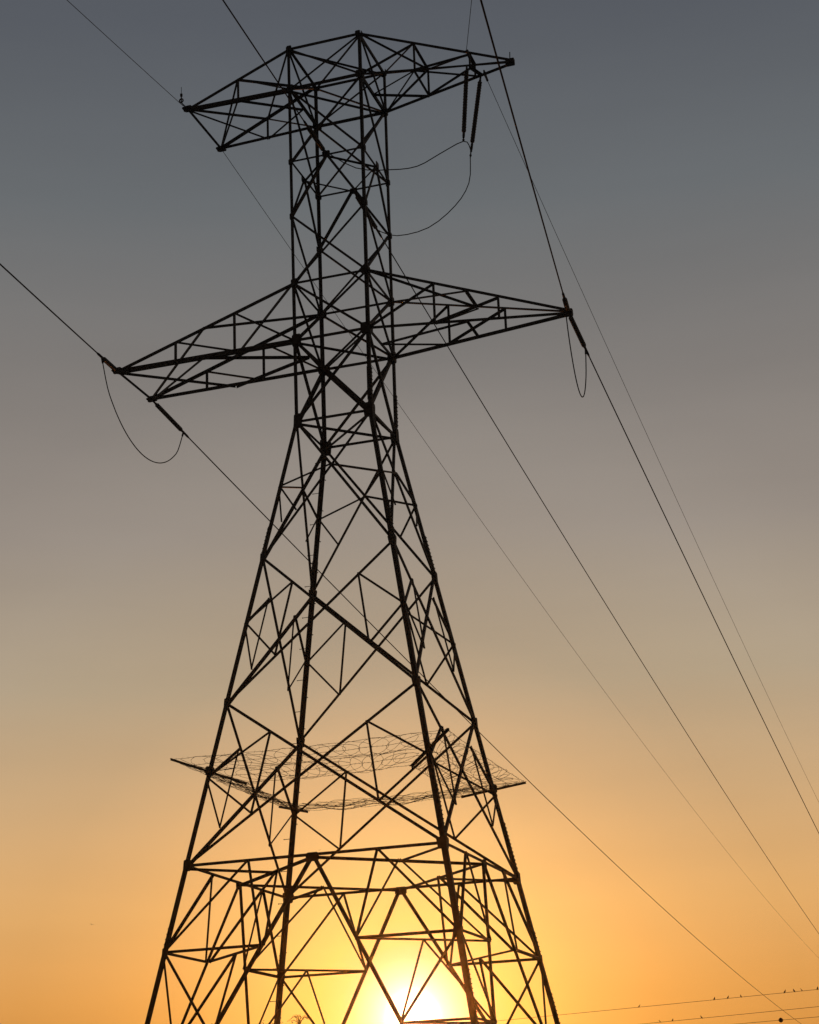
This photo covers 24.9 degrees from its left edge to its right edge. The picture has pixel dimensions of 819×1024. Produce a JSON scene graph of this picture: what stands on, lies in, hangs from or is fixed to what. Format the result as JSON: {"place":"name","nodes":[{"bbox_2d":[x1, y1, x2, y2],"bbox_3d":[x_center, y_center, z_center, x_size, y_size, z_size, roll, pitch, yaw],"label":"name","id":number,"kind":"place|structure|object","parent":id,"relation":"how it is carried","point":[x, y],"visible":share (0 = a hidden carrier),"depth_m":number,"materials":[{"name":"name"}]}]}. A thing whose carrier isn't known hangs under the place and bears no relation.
{"place":"outdoors","nodes":[
{"label":"outdoors","id":0,"kind":"place"},
{"bbox_2d":[0,0,818,1023],"label":"sky","id":1,"kind":"structure","parent":0,"point":[671,147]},
{"bbox_3d":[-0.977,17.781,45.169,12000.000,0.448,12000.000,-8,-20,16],"label":"ground","id":2,"kind":"structure","parent":0,"visible":0},
{"bbox_2d":[271,1014,307,1023],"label":"tree","id":3,"kind":"object","parent":2,"relation":"on","point":[300,1021],"visible":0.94,"depth_m":110.64,"materials":[{"name":"plant"}]},
{"bbox_2d":[111,30,572,1023],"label":"transmission tower","id":4,"kind":"structure","parent":2,"relation":"on","point":[361,74],"depth_m":51.43,"materials":[{"name":"metal"}]},
{"bbox_2d":[103,357,117,371],"bbox_3d":[-8.624,-4.251,53.234,0.139,0.260,1.383,-5,-20,8],"label":"insulator","id":5,"kind":"object","parent":4,"relation":"attached to","point":[107,362],"visible":1,"depth_m":53.17,"materials":[{"name":"ceramic"}]},
{"bbox_2d":[0,263,102,357],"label":"power line","id":6,"kind":"object","parent":5,"relation":"attached to","point":[98,354],"visible":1,"depth_m":48.42,"materials":[{"name":"black metal"}]},
{"bbox_2d":[101,358,183,463],"bbox_3d":[-7.868,-2.571,54.950,0.061,1.978,6.057,-7,-20,14],"label":"jumper cable","id":7,"kind":"object","parent":5,"relation":"hanging from","point":[102,361],"visible":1,"depth_m":53.61,"materials":[{"name":"black metal"}]},
{"bbox_2d":[67,0,182,105],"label":"shield wire","id":8,"kind":"object","parent":4,"relation":"attached to","point":[123,51],"visible":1,"depth_m":50.80,"materials":[{"name":"black metal"}]},
{"bbox_2d":[153,402,183,432],"bbox_3d":[-7.426,-2.932,57.015,0.145,0.307,2.182,-8,-20,16],"label":"insulator","id":9,"kind":"object","parent":4,"relation":"attached to","point":[168,416],"visible":1,"depth_m":56.95,"materials":[{"name":"ceramic"}]},
{"bbox_2d":[184,432,800,1023],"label":"power line","id":10,"kind":"object","parent":9,"relation":"attached to","point":[512,764],"visible":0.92,"depth_m":76.90,"materials":[{"name":"black metal"}]},
{"bbox_2d":[307,127,325,152],"bbox_3d":[-2.661,-10.637,52.914,0.139,0.367,1.924,-6,-20,11],"label":"insulator","id":11,"kind":"object","parent":4,"relation":"attached to","point":[317,139],"visible":0.88,"depth_m":52.83,"materials":[{"name":"ceramic"}]},
{"bbox_2d":[222,0,308,127],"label":"power line","id":12,"kind":"object","parent":11,"relation":"attached to","point":[306,124],"visible":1,"depth_m":47.99,"materials":[{"name":"black metal"}]},
{"bbox_2d":[355,195,377,230],"bbox_3d":[-1.330,-9.237,57.063,0.145,0.348,2.028,-8,-20,16],"label":"insulator","id":13,"kind":"object","parent":4,"relation":"attached to","point":[374,226],"visible":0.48,"depth_m":57.40,"materials":[{"name":"ceramic"}]},
{"bbox_2d":[377,231,818,933],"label":"power line","id":14,"kind":"object","parent":13,"relation":"attached to","point":[569,545],"visible":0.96,"depth_m":77.29,"materials":[{"name":"black metal"}]},
{"bbox_2d":[462,67,468,140],"bbox_3d":[1.628,-11.893,53.989,0.311,2.452,0.148,-8,-20,16],"label":"insulator","id":15,"kind":"object","parent":4,"relation":"hanging from","point":[465,97],"visible":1,"depth_m":53.95,"materials":[{"name":"ceramic"}]},
{"bbox_2d":[466,0,471,50],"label":"shield wire","id":16,"kind":"object","parent":4,"relation":"attached to","point":[469,23],"visible":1,"depth_m":52.51,"materials":[{"name":"black metal"}]},
{"bbox_2d":[469,76,481,155],"bbox_3d":[1.942,-11.621,54.448,0.511,2.667,0.140,-8,-20,16],"label":"insulator","id":17,"kind":"object","parent":4,"relation":"hanging from","point":[476,110],"visible":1,"depth_m":54.43,"materials":[{"name":"ceramic"}]},
{"bbox_2d":[308,127,470,235],"bbox_3d":[-0.113,-9.696,54.283,4.086,1.403,6.658,-8,-20,16],"label":"jumper cable","id":18,"kind":"object","parent":17,"relation":"hanging from","point":[407,168],"visible":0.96,"depth_m":53.55,"materials":[{"name":"black metal"}]},
{"bbox_2d":[223,152,814,953],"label":"shield wire","id":19,"kind":"object","parent":4,"relation":"attached to","point":[479,518],"visible":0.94,"depth_m":80.83,"materials":[{"name":"black metal"}]},
{"bbox_2d":[562,297,569,312],"bbox_3d":[4.270,-5.645,50.492,0.139,0.278,1.380,-5,-20,9],"label":"insulator","id":20,"kind":"object","parent":4,"relation":"attached to","point":[567,308],"visible":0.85,"depth_m":50.47,"materials":[{"name":"ceramic"}]},
{"bbox_2d":[480,0,564,297],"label":"power line","id":21,"kind":"object","parent":20,"relation":"attached to","point":[495,52],"visible":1,"depth_m":38.71,"materials":[{"name":"black metal"}]},
{"bbox_2d":[563,298,586,397],"bbox_3d":[4.630,-4.236,51.013,0.061,2.199,3.496,-7,-20,13],"label":"jumper cable","id":22,"kind":"object","parent":20,"relation":"hanging from","point":[564,300],"visible":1,"depth_m":50.09,"materials":[{"name":"black metal"}]},
{"bbox_2d":[569,316,586,349],"bbox_3d":[4.719,-5.072,52.087,0.144,0.337,1.907,-8,-20,16],"label":"insulator","id":23,"kind":"object","parent":4,"relation":"attached to","point":[577,331],"visible":1,"depth_m":52.05,"materials":[{"name":"ceramic"}]},
{"bbox_2d":[587,350,818,832],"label":"power line","id":24,"kind":"object","parent":23,"relation":"attached to","point":[688,564],"visible":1,"depth_m":64.98,"materials":[{"name":"black metal"}]},
{"bbox_2d":[488,82,818,801],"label":"shield wire","id":25,"kind":"object","parent":4,"relation":"attached to","point":[634,407],"visible":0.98,"depth_m":70.73,"materials":[{"name":"black metal"}]},
{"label":"utility pole","id":26,"kind":"object","parent":2,"relation":"on","visible":0},
{"bbox_2d":[645,1006,818,1023],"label":"distribution wire","id":27,"kind":"object","parent":26,"relation":"attached to","point":[737,1014],"visible":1,"depth_m":94.56,"materials":[{"name":"black metal"}]},
{"bbox_2d":[740,1017,812,1023],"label":"distribution wire","id":28,"kind":"object","parent":26,"relation":"attached to","point":[776,1020],"visible":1,"depth_m":93.27,"materials":[{"name":"black metal"}]},
{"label":"utility pole","id":29,"kind":"object","parent":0,"visible":0},
{"bbox_2d":[499,989,818,1020],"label":"distribution wire","id":30,"kind":"object","parent":29,"relation":"attached to","point":[666,1004],"visible":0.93,"depth_m":97.11,"materials":[{"name":"black metal"}]}
]}

